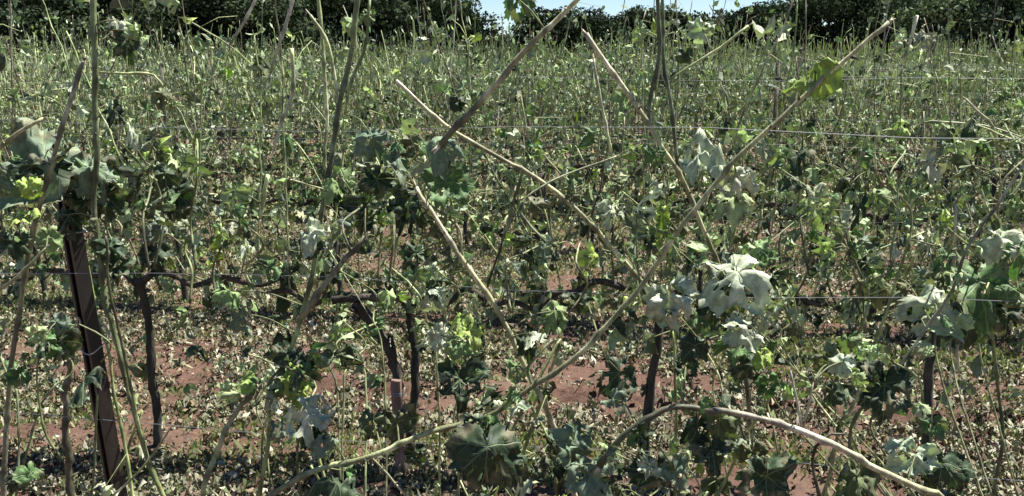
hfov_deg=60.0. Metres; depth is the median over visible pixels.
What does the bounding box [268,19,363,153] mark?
grapevine
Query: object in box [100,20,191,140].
grapevine
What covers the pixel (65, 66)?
grapevine
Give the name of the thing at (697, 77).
grapevine
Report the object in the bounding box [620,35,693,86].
grapevine
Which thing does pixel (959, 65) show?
grapevine
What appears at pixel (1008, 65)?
grapevine
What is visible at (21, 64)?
grapevine
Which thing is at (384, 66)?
grapevine
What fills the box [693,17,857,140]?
grapevine
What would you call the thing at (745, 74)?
grapevine
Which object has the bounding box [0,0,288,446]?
grapevine
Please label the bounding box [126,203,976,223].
trellis wire
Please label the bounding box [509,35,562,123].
grapevine
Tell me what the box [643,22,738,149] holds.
grapevine
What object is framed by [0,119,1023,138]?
trellis wire
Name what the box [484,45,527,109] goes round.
grapevine
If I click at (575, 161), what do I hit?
trellis wire
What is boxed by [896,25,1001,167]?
grapevine
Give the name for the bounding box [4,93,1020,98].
trellis wire
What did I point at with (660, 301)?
broken cane
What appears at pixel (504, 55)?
grapevine
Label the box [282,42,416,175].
grapevine
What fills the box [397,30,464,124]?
grapevine
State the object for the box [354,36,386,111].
grapevine
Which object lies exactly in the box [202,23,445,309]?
grapevine
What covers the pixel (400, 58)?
grapevine
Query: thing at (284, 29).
broken cane
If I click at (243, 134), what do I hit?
grapevine
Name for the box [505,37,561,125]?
grapevine
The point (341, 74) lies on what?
grapevine
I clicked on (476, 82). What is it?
trellis wire
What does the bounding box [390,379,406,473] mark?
vine stake
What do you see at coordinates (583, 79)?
grapevine
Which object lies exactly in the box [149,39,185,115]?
grapevine
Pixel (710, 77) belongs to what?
grapevine
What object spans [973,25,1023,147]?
grapevine
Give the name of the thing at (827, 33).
grapevine
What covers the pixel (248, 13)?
broken cane
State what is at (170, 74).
grapevine
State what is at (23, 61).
grapevine
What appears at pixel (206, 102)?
grapevine
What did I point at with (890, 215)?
grapevine
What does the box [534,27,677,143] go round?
grapevine
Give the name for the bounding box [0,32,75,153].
grapevine
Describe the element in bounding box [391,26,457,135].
grapevine
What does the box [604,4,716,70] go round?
tree
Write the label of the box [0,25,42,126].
grapevine
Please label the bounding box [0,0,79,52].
tree
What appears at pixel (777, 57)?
grapevine
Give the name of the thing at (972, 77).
grapevine
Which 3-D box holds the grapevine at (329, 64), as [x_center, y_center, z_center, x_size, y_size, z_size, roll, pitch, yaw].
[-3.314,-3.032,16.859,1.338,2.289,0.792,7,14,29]
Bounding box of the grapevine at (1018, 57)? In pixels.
[988,17,1023,96]
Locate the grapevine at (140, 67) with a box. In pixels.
[103,39,168,123]
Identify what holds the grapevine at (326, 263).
on the ground
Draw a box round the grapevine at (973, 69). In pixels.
[962,41,1023,140]
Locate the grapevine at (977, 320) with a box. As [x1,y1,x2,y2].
[563,97,1023,495]
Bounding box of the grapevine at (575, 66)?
[542,41,603,98]
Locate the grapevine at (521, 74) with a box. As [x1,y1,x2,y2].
[465,23,560,157]
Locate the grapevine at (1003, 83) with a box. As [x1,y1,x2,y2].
[946,15,1023,162]
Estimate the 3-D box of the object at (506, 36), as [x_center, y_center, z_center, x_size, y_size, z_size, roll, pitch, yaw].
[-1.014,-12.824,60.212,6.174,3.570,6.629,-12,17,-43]
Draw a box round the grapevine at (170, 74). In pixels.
[124,21,209,140]
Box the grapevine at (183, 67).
[167,58,198,115]
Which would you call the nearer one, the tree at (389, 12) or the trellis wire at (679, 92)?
the trellis wire at (679, 92)
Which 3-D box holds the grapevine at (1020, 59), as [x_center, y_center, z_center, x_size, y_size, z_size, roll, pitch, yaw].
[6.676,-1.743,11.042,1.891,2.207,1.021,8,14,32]
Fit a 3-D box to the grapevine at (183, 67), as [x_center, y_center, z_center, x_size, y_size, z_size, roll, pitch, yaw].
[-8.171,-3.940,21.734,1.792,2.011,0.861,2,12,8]
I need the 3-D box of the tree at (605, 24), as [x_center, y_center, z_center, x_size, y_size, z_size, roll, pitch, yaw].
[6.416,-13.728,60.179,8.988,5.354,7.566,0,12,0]
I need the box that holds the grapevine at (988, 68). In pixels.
[967,29,1021,110]
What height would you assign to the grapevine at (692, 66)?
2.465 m
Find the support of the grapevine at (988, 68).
on the ground
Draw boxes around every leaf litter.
[0,96,1023,223]
[0,209,1023,495]
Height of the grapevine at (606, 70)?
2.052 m
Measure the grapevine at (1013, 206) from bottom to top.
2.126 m
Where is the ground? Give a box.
[0,88,1023,495]
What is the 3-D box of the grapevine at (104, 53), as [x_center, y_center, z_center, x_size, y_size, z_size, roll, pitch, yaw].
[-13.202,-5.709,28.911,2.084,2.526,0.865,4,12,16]
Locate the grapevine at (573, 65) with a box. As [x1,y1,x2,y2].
[553,42,592,106]
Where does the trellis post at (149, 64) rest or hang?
on the ground
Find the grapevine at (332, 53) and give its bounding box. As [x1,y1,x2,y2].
[306,34,353,89]
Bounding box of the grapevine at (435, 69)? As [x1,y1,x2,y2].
[359,0,524,202]
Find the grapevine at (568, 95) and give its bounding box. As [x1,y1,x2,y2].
[497,12,668,245]
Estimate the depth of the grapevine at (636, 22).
15.93 m
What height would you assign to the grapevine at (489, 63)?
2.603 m
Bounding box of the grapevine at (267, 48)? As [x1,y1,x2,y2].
[245,18,331,100]
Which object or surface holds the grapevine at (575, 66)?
on the ground
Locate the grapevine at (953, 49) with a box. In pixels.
[890,35,960,130]
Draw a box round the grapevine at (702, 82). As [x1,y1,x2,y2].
[675,52,729,113]
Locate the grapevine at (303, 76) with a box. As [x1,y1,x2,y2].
[276,35,323,125]
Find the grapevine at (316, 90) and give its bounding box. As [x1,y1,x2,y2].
[246,0,359,146]
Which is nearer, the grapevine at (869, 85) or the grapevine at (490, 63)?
the grapevine at (869, 85)
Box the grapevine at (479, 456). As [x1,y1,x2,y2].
[265,0,909,495]
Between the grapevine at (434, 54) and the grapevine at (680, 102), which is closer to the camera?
the grapevine at (680, 102)
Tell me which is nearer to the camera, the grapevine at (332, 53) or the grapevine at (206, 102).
the grapevine at (206, 102)
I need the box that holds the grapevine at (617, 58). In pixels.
[586,35,641,78]
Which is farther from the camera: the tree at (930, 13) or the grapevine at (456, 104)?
the tree at (930, 13)
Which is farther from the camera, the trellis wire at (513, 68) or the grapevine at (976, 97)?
the grapevine at (976, 97)
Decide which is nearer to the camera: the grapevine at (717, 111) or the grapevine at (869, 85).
the grapevine at (717, 111)
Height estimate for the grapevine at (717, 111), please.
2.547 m
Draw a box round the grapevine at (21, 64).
[2,40,46,116]
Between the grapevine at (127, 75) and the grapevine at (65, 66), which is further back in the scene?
the grapevine at (127, 75)
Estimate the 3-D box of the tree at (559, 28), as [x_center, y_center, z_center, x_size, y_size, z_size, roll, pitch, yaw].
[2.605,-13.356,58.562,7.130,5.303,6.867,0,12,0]
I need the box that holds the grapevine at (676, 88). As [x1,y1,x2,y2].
[631,41,742,146]
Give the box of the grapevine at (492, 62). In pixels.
[464,28,527,107]
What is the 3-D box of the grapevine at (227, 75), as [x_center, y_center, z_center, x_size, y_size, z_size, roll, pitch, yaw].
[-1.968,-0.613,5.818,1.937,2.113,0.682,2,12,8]
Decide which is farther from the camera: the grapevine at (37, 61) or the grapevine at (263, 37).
the grapevine at (37, 61)
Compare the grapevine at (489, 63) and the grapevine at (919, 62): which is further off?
the grapevine at (919, 62)
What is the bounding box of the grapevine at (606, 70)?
[586,45,634,117]
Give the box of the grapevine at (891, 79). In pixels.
[856,52,916,123]
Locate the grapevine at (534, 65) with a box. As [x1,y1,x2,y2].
[501,42,553,122]
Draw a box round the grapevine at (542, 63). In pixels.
[522,40,553,92]
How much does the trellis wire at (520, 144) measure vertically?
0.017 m
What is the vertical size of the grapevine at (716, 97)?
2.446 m
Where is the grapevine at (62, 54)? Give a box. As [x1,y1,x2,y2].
[29,26,78,120]
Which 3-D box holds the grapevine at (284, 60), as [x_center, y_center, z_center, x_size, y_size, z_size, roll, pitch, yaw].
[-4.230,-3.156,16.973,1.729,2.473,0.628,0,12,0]
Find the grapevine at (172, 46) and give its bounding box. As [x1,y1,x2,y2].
[163,31,218,113]
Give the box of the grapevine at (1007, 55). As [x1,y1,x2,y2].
[994,27,1016,94]
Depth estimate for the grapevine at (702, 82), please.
22.18 m
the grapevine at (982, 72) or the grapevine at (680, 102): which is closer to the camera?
the grapevine at (680, 102)
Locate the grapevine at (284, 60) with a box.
[246,17,330,107]
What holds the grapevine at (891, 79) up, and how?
on the ground
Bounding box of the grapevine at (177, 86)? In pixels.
[144,36,224,134]
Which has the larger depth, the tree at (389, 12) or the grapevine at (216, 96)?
the tree at (389, 12)
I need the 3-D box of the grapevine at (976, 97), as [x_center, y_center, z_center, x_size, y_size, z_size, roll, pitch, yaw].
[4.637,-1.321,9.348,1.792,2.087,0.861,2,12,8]
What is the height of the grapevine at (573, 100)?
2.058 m
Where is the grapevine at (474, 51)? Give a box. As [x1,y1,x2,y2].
[447,29,497,77]
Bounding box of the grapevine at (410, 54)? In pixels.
[395,28,436,83]
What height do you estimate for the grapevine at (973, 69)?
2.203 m
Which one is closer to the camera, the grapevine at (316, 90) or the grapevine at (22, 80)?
the grapevine at (316, 90)
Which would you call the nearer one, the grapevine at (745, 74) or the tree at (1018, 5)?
the grapevine at (745, 74)
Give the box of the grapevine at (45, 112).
[0,0,128,293]
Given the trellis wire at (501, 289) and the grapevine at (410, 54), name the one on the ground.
the grapevine at (410, 54)
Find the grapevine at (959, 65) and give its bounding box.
[940,26,985,112]
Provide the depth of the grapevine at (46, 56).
28.96 m
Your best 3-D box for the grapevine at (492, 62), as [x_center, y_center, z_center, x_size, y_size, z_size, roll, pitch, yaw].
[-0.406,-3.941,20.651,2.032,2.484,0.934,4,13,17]
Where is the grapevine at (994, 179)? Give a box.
[922,8,1023,236]
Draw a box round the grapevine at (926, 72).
[892,24,964,133]
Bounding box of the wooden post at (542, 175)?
[532,171,547,311]
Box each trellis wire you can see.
[0,111,825,119]
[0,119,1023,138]
[0,273,1013,301]
[1,81,905,84]
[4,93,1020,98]
[20,75,1023,80]
[22,66,876,68]
[22,413,1023,480]
[48,64,783,65]
[62,89,988,93]
[63,137,1023,150]
[98,68,930,70]
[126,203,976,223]
[129,153,1018,168]
[134,124,1006,134]
[147,75,943,77]
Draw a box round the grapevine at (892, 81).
[826,36,904,133]
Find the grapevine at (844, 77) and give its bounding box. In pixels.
[807,29,872,132]
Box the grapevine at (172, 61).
[161,41,184,87]
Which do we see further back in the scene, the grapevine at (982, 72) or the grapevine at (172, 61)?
the grapevine at (172, 61)
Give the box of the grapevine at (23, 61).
[1,20,41,114]
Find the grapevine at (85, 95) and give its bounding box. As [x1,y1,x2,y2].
[35,20,140,148]
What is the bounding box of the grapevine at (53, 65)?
[31,30,82,110]
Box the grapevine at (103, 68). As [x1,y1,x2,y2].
[70,45,117,119]
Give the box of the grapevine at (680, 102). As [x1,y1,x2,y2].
[602,25,693,163]
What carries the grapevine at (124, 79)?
on the ground
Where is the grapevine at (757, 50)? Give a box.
[746,36,810,119]
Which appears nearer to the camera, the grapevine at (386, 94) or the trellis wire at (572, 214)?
the trellis wire at (572, 214)
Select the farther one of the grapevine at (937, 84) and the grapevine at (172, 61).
the grapevine at (172, 61)
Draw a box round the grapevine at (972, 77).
[885,23,1021,179]
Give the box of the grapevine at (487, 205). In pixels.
[419,0,696,288]
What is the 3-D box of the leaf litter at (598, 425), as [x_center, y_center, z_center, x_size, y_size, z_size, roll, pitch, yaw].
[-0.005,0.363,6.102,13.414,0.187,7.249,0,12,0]
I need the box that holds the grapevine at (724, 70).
[703,16,814,145]
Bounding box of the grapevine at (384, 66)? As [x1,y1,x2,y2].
[350,25,426,124]
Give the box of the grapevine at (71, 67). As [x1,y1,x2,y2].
[27,11,117,150]
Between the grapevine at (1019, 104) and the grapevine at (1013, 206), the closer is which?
the grapevine at (1013, 206)
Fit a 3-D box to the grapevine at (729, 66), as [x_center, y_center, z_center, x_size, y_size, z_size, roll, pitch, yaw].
[2.455,-1.443,9.556,1.549,2.220,0.643,3,12,14]
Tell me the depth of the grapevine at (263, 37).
21.33 m
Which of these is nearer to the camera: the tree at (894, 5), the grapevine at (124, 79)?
the grapevine at (124, 79)
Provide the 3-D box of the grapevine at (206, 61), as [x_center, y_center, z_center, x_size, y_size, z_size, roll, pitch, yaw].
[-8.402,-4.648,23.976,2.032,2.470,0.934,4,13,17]
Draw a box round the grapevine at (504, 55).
[488,38,523,85]
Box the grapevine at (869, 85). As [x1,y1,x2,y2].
[839,37,929,134]
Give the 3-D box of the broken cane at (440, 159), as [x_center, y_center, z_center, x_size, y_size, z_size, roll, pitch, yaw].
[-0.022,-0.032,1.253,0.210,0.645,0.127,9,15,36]
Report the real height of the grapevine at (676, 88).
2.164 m
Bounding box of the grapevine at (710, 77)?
[675,33,789,144]
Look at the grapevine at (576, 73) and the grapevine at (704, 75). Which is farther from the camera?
the grapevine at (576, 73)
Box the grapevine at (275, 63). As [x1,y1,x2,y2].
[263,33,306,97]
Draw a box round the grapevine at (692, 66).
[670,44,716,96]
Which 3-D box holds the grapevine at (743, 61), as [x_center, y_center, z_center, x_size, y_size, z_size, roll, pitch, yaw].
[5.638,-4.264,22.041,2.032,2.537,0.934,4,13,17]
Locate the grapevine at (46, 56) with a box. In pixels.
[26,42,60,90]
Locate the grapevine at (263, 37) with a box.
[230,34,298,124]
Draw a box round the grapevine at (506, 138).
[456,54,541,145]
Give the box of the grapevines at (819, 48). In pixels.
[5,35,1023,93]
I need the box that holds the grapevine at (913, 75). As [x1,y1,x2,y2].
[878,55,928,115]
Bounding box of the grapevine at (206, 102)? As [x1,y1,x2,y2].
[101,20,233,145]
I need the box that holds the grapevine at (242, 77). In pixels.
[212,42,265,124]
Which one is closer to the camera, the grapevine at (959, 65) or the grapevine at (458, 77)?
the grapevine at (458, 77)
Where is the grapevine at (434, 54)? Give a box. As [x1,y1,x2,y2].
[424,33,457,93]
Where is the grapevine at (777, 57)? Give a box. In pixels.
[747,38,806,86]
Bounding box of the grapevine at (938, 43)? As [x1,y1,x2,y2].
[913,34,992,96]
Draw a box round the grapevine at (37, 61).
[5,35,59,110]
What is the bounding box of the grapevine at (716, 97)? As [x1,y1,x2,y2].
[696,26,754,120]
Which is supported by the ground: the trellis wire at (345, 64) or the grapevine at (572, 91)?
the grapevine at (572, 91)
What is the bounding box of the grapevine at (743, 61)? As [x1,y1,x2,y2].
[710,28,760,112]
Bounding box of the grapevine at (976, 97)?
[872,24,1023,208]
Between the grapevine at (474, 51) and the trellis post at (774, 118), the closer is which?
the trellis post at (774, 118)
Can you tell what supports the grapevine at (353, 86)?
on the ground
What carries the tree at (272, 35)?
on the ground
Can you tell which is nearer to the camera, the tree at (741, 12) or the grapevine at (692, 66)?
the grapevine at (692, 66)
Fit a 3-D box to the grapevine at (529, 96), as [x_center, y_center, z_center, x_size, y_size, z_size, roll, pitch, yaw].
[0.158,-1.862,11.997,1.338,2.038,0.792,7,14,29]
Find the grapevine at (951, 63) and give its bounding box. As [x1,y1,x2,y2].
[873,16,990,117]
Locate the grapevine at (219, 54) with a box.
[189,24,320,188]
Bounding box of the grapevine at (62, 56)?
[43,36,83,81]
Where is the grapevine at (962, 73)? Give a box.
[953,32,1010,102]
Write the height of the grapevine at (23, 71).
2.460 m
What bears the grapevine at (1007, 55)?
on the ground
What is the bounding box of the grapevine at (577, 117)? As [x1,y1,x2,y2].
[472,37,607,168]
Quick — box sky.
[437,0,832,50]
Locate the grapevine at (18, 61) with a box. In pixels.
[0,30,45,114]
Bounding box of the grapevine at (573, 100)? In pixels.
[524,36,632,160]
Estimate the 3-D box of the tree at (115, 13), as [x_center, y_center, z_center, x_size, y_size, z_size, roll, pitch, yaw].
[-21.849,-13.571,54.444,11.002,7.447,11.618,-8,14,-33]
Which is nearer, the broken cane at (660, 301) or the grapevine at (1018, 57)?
the broken cane at (660, 301)
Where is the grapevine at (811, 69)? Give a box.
[762,14,857,141]
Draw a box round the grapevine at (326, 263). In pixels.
[213,0,645,457]
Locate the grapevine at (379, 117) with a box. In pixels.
[263,37,441,242]
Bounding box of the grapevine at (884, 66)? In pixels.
[852,20,912,125]
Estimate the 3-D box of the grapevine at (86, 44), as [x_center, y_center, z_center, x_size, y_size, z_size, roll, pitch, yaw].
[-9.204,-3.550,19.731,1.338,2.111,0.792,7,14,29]
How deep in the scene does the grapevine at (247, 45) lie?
14.74 m
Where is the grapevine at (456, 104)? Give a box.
[417,0,889,454]
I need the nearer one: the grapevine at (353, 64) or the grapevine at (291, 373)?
the grapevine at (291, 373)
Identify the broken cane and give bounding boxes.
[0,116,47,198]
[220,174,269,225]
[228,0,256,46]
[268,0,294,78]
[272,48,295,155]
[299,195,383,318]
[395,79,700,336]
[424,0,579,181]
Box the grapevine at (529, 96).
[475,33,579,165]
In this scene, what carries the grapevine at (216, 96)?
on the ground
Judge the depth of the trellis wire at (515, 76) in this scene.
3.33 m
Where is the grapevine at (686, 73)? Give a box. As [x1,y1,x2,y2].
[643,41,706,108]
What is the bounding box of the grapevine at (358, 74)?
[304,0,429,163]
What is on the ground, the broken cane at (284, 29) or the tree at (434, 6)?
the tree at (434, 6)
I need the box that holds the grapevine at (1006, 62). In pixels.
[978,42,1021,85]
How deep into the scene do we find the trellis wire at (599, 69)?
9.67 m
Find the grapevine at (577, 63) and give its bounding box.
[548,45,589,117]
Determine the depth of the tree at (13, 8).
51.38 m
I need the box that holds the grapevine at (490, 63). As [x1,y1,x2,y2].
[458,37,507,96]
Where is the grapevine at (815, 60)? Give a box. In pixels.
[761,19,846,116]
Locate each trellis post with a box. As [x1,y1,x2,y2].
[148,62,155,147]
[159,63,174,219]
[766,63,779,252]
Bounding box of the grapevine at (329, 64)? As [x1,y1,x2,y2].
[297,26,365,109]
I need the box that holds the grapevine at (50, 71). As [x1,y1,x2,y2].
[30,37,74,119]
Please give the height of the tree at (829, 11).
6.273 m
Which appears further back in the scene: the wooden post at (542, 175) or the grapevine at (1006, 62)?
the grapevine at (1006, 62)
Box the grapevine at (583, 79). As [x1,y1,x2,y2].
[549,53,607,106]
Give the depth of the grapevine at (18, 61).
17.63 m
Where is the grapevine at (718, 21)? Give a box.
[599,0,844,299]
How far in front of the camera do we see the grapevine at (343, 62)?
25.58 m
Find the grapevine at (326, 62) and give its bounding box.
[306,45,353,94]
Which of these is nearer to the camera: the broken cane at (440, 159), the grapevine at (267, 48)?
the broken cane at (440, 159)
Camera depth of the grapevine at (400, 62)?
20.86 m
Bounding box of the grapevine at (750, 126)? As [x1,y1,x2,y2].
[635,0,844,249]
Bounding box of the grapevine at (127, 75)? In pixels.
[83,40,159,135]
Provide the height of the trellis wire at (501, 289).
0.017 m
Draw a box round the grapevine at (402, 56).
[387,39,416,110]
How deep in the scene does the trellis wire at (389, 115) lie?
5.67 m
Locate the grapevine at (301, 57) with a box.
[279,44,319,88]
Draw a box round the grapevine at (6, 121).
[0,38,100,227]
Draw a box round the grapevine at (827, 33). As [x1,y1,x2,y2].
[751,21,838,94]
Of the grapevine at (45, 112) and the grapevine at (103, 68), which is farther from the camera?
the grapevine at (103, 68)
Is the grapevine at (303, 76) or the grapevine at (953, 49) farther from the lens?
the grapevine at (303, 76)
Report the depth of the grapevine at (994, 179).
7.25 m
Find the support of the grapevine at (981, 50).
on the ground
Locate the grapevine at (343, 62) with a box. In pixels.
[316,46,377,87]
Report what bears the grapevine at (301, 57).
on the ground
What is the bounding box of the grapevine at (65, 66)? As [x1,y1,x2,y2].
[29,32,107,132]
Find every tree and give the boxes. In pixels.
[0,0,48,58]
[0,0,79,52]
[0,0,191,71]
[67,0,248,68]
[123,0,320,84]
[239,0,347,57]
[281,0,437,87]
[357,0,506,67]
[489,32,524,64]
[504,5,600,66]
[550,6,652,62]
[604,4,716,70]
[674,9,760,68]
[714,1,816,63]
[754,0,896,69]
[802,0,940,71]
[882,0,1023,89]
[916,0,1023,73]
[1009,15,1023,45]
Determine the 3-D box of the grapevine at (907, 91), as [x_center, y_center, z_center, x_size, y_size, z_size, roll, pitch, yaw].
[2.840,-0.904,7.211,1.616,2.173,0.728,2,12,8]
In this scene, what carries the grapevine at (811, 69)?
on the ground
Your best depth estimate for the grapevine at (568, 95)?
7.67 m
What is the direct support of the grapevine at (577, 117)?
on the ground
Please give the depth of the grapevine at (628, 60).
20.14 m
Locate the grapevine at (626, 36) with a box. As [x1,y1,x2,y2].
[614,18,681,134]
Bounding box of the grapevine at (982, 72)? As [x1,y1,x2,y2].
[951,36,1014,135]
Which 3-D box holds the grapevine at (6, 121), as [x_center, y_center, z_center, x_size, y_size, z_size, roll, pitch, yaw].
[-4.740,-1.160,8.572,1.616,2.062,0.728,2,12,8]
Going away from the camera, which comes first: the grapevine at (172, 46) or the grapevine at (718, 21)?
the grapevine at (718, 21)
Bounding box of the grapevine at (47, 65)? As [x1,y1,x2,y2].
[32,22,90,130]
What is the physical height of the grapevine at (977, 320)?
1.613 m
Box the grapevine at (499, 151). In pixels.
[358,15,551,245]
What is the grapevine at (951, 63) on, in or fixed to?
on the ground
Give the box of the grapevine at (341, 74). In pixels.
[287,31,374,107]
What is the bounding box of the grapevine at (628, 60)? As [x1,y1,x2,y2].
[600,31,651,113]
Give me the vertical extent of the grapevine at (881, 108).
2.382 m
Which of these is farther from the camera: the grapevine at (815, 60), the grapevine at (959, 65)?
the grapevine at (959, 65)
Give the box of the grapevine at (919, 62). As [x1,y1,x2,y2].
[890,31,937,115]
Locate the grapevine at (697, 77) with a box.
[674,35,740,130]
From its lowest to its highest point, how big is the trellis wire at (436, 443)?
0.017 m
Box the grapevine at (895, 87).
[805,11,917,183]
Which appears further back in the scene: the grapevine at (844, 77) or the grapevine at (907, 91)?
the grapevine at (844, 77)
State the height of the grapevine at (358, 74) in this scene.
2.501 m
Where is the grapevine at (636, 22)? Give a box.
[587,13,654,140]
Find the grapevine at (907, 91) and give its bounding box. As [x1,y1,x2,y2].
[767,3,971,259]
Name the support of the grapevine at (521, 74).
on the ground
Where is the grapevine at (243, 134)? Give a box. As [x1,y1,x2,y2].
[135,20,287,235]
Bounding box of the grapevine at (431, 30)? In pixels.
[404,28,488,123]
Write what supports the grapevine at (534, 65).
on the ground
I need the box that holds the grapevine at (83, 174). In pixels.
[0,0,213,495]
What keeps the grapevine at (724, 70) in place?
on the ground
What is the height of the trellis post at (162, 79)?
1.650 m
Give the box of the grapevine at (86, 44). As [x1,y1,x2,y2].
[70,41,125,106]
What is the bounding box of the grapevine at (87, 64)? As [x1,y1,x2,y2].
[75,36,109,119]
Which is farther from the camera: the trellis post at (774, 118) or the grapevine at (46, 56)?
the grapevine at (46, 56)
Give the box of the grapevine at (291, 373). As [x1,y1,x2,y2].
[85,0,575,495]
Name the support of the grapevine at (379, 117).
on the ground
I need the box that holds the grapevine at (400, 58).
[382,34,430,89]
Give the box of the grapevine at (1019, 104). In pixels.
[933,25,1023,270]
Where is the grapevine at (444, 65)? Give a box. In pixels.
[397,12,496,108]
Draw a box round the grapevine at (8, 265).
[0,0,48,337]
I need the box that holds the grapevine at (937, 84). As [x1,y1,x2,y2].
[911,42,963,128]
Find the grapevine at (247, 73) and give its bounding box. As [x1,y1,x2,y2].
[221,52,273,101]
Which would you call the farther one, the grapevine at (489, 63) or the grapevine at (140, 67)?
the grapevine at (140, 67)
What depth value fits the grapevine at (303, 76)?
21.35 m
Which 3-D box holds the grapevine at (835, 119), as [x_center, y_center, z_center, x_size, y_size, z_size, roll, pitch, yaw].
[3.529,-1.373,9.353,1.792,2.154,0.861,2,12,8]
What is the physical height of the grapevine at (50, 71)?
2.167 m
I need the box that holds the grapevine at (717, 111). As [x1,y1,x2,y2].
[546,0,729,200]
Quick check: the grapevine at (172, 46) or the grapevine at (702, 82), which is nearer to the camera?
the grapevine at (172, 46)
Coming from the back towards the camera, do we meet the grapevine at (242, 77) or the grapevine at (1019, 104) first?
the grapevine at (242, 77)
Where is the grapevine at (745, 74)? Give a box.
[722,42,773,112]
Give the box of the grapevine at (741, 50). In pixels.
[723,16,864,164]
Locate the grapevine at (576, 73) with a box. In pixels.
[556,40,620,118]
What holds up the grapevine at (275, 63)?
on the ground
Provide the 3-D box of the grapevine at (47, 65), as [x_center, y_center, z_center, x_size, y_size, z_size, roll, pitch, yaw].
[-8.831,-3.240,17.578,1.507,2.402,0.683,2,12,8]
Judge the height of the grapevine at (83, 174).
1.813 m
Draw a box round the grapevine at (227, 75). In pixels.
[98,0,322,301]
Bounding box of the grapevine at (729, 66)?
[668,7,815,197]
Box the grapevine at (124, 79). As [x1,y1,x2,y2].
[77,7,187,154]
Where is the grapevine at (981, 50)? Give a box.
[940,19,1016,108]
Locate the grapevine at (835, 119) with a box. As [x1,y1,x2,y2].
[765,15,922,205]
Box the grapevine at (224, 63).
[184,25,252,124]
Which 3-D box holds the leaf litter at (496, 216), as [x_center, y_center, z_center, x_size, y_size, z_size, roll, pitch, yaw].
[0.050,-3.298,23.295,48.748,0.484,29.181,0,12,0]
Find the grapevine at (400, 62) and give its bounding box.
[361,27,417,114]
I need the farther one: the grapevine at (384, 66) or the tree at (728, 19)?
the tree at (728, 19)
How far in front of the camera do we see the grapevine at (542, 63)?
26.75 m
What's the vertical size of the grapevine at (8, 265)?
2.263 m
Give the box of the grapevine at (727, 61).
[700,49,745,115]
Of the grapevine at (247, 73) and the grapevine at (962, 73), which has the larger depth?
the grapevine at (247, 73)
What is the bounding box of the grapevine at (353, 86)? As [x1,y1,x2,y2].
[339,14,422,135]
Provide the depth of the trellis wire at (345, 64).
12.27 m
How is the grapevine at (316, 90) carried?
on the ground
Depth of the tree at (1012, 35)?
46.30 m
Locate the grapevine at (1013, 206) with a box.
[763,0,1023,486]
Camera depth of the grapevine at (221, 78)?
17.08 m
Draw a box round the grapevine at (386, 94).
[336,51,426,128]
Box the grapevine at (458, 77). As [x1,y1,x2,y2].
[388,14,511,146]
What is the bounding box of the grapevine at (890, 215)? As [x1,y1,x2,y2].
[733,0,1023,326]
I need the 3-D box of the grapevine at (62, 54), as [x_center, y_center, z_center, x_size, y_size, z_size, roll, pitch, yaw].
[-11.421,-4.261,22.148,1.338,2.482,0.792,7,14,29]
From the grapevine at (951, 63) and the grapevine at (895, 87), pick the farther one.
the grapevine at (951, 63)
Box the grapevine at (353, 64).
[326,29,385,128]
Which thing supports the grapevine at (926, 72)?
on the ground
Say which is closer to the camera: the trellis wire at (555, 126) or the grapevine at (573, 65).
the trellis wire at (555, 126)
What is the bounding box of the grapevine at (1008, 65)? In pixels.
[991,37,1023,125]
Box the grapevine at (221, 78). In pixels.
[189,35,259,136]
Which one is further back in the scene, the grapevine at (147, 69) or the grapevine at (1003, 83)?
the grapevine at (147, 69)
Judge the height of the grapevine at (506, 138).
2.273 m
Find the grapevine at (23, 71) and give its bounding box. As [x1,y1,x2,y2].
[1,37,59,115]
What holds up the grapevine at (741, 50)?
on the ground
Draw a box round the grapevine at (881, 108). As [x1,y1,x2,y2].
[808,12,918,127]
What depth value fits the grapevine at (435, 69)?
9.92 m
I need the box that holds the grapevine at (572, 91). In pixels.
[519,34,602,144]
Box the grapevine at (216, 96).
[171,23,278,174]
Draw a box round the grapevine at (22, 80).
[5,54,42,115]
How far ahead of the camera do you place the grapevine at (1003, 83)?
9.18 m
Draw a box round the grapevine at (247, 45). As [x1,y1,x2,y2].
[208,27,289,144]
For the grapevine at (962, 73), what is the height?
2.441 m
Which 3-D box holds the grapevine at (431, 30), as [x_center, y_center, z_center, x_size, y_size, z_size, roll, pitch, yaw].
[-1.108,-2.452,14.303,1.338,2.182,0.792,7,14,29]
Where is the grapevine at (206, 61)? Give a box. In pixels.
[178,29,232,113]
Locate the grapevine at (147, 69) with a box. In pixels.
[117,39,171,123]
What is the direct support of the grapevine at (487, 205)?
on the ground
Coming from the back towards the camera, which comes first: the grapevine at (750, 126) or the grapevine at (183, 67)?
the grapevine at (183, 67)
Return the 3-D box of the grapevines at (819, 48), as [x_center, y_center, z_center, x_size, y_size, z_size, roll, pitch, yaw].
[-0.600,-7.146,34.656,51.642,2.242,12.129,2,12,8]
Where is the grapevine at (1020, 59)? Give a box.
[969,20,1023,141]
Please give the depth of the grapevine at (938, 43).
23.35 m
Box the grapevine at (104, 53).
[77,35,125,78]
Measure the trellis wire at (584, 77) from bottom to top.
0.017 m
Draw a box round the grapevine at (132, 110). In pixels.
[36,5,189,179]
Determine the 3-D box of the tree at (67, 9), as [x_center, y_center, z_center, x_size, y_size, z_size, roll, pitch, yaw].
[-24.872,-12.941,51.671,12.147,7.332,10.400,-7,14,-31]
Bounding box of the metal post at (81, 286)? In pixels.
[54,162,127,495]
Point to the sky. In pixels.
(612, 7)
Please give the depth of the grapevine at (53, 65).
24.54 m
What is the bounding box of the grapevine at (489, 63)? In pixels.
[448,26,531,136]

